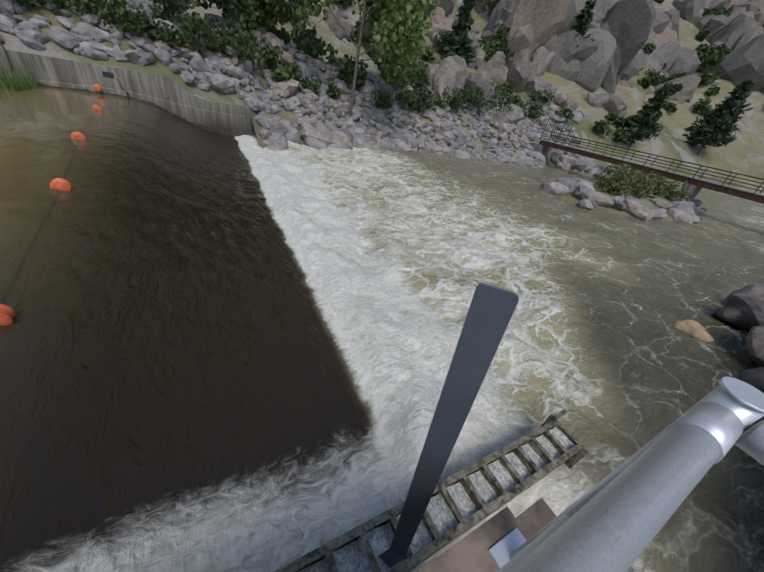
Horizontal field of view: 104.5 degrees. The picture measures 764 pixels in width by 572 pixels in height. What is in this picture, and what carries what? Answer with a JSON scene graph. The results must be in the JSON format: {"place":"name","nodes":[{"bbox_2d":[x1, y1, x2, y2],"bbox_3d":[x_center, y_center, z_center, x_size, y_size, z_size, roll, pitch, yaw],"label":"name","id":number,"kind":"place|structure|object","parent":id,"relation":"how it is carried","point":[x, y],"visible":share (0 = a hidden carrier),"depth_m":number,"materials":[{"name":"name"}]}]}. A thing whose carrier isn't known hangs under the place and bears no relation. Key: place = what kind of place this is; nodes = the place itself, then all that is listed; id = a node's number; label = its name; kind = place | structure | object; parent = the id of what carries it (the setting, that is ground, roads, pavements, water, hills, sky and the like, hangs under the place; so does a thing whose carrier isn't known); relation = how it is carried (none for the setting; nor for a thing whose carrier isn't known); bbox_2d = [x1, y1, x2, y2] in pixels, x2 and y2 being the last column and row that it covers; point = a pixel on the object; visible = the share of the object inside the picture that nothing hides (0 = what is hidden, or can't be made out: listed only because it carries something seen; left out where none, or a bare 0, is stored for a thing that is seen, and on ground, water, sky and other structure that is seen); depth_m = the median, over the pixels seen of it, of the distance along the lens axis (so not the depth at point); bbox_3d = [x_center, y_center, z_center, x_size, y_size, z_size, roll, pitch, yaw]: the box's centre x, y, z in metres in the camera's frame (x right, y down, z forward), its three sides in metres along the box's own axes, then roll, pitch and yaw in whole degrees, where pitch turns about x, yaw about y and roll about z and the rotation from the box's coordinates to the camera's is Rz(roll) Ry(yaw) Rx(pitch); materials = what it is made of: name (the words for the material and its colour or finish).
{"place":"outdoors","nodes":[
{"label":"outdoors","id":0,"kind":"place"},
{"bbox_2d":[289,0,313,9],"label":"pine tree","id":1,"kind":"object","parent":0,"point":[293,2],"depth_m":36.98,"materials":[{"name":"green plant"}]},
{"bbox_2d":[0,82,763,571],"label":"river water","id":2,"kind":"structure","parent":0,"point":[220,352],"depth_m":5.57,"materials":[{"name":"brown liquid"}]},
{"bbox_2d":[0,61,39,91],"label":"grass","id":3,"kind":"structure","parent":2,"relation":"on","point":[19,83],"depth_m":13.50,"materials":[{"name":"green plant"}]},
{"bbox_2d":[0,84,101,324],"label":"buoys","id":4,"kind":"object","parent":2,"relation":"on","point":[7,314],"visible":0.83,"depth_m":6.17},
{"bbox_2d":[0,88,122,303],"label":"buoy cable","id":5,"kind":"object","parent":2,"relation":"on","point":[43,220],"visible":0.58,"depth_m":4.86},
{"bbox_2d":[274,409,588,571],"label":"fish ladder","id":6,"kind":"object","parent":2,"relation":"on","point":[573,456],"visible":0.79,"depth_m":3.30,"materials":[{"name":"concrete"}]},
{"bbox_2d":[378,283,518,567],"bbox_3d":[0.225,1.348,1.905,0.389,3.243,0.127,1,34,-16],"label":"metal post","id":7,"kind":"object","parent":6,"relation":"attached to","point":[489,314],"visible":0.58,"depth_m":1.34,"materials":[{"name":"grey metal"}]},
{"bbox_2d":[417,498,556,571],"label":"abutment","id":8,"kind":"object","parent":2,"relation":"in","point":[469,552],"visible":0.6,"depth_m":1.28,"materials":[{"name":"concrete"}]},
{"bbox_2d":[488,377,763,571],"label":"pipe railing","id":9,"kind":"object","parent":8,"relation":"on","point":[616,519],"visible":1,"depth_m":0.48,"materials":[{"name":"silver metal"}]},
{"bbox_2d":[674,319,713,341],"bbox_3d":[9.180,1.424,8.703,1.224,0.661,0.807,2,34,-15],"label":"tan boulder","id":10,"kind":"object","parent":2,"relation":"in","point":[693,328],"visible":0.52,"depth_m":8.46,"materials":[{"name":"beige stone"}]},
{"bbox_2d":[0,0,763,195],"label":"bank","id":11,"kind":"structure","parent":0,"point":[743,153],"depth_m":49.86,"materials":[{"name":"beige soil"}]},
{"bbox_2d":[0,48,250,135],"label":"wing wall","id":12,"kind":"structure","parent":11,"relation":"on","point":[169,94],"depth_m":16.43,"materials":[{"name":"concrete"}]},
{"bbox_2d":[1,44,129,98],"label":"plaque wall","id":13,"kind":"structure","parent":12,"relation":"attached to","point":[107,74],"depth_m":15.72,"materials":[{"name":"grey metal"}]},
{"bbox_2d":[38,83,249,135],"bbox_3d":[-27.755,-7.545,9.985,43.080,2.663,0.001,-9,38,-28],"label":"waterline stain","id":14,"kind":"object","parent":12,"relation":"attached to","point":[229,133],"depth_m":17.68,"materials":[{"name":"concrete"}]},
{"bbox_2d":[0,0,742,177],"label":"rocks","id":15,"kind":"object","parent":11,"relation":"on","point":[86,37],"visible":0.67,"depth_m":24.18,"materials":[{"name":"grey stone"}]},
{"bbox_2d":[285,0,440,116],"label":"cottonwood tree","id":16,"kind":"object","parent":15,"relation":"on","point":[403,21],"depth_m":22.55,"materials":[{"name":"green plant"}]},
{"bbox_2d":[12,0,730,141],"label":"bank shrubs","id":17,"kind":"object","parent":11,"relation":"on","point":[270,14],"visible":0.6,"depth_m":28.00,"materials":[{"name":"green plant"}]},
{"bbox_2d":[379,63,408,104],"bbox_3d":[1.020,-20.089,30.092,2.916,4.249,2.630,-9,38,-28],"label":"sapling tree","id":18,"kind":"object","parent":11,"relation":"on","point":[388,77],"depth_m":29.30,"materials":[{"name":"green plant"}]},
{"bbox_2d":[438,0,478,67],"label":"pine tree","id":19,"kind":"object","parent":11,"relation":"on","point":[457,39],"depth_m":43.16,"materials":[{"name":"green plant"}]},
{"bbox_2d":[323,0,763,124],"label":"boulders","id":20,"kind":"object","parent":11,"relation":"on","point":[542,39],"visible":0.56,"depth_m":53.52,"materials":[{"name":"grey stone"}]},
{"bbox_2d":[568,0,596,50],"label":"pine tree","id":21,"kind":"object","parent":11,"relation":"on","point":[585,18],"visible":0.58,"depth_m":52.46,"materials":[{"name":"green plant"}]},
{"bbox_2d":[529,142,701,200],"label":"bridge supports","id":22,"kind":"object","parent":11,"relation":"on","point":[545,151],"visible":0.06,"depth_m":31.21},
{"bbox_2d":[539,140,763,203],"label":"footbridge girders","id":23,"kind":"object","parent":22,"relation":"on","point":[730,191],"visible":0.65,"depth_m":28.76,"materials":[{"name":"brown metal"}]},
{"bbox_2d":[542,140,763,195],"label":"footbridge deck","id":24,"kind":"structure","parent":23,"relation":"on","point":[660,169],"depth_m":29.52,"materials":[{"name":"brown wood"}]},
{"bbox_2d":[613,88,670,147],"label":"pine tree","id":25,"kind":"object","parent":11,"relation":"on","point":[642,123],"depth_m":44.65,"materials":[{"name":"green plant"}]},
{"bbox_2d":[682,79,754,155],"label":"pine tree","id":26,"kind":"object","parent":11,"relation":"on","point":[714,125],"depth_m":50.19,"materials":[{"name":"green plant"}]},
{"bbox_2d":[298,426,574,571],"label":"water","id":27,"kind":"structure","parent":0,"point":[352,557],"depth_m":3.16,"materials":[{"name":"white liquid"}]},
{"bbox_2d":[558,185,673,220],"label":"island ground","id":28,"kind":"structure","parent":0,"point":[647,203],"depth_m":23.22,"materials":[{"name":"beige soil"}]},
{"bbox_2d":[540,177,706,223],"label":"rocks","id":29,"kind":"object","parent":28,"relation":"on","point":[687,212],"visible":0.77,"depth_m":22.77,"materials":[{"name":"grey stone"}]},
{"bbox_2d":[592,161,692,201],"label":"island shrubs","id":30,"kind":"object","parent":28,"relation":"on","point":[649,185],"visible":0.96,"depth_m":24.73,"materials":[{"name":"green plant"}]},
{"bbox_2d":[540,119,763,196],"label":"footbridge railing","id":31,"kind":"object","parent":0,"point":[728,183],"visible":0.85,"depth_m":30.01,"materials":[{"name":"black metal"}]},
{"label":"bank terrain","id":32,"kind":"structure","parent":0,"visible":0},
{"bbox_2d":[713,283,763,392],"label":"bank rocks","id":33,"kind":"object","parent":32,"relation":"on","point":[743,308],"visible":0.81,"depth_m":8.92,"materials":[{"name":"grey stone"}]}
]}

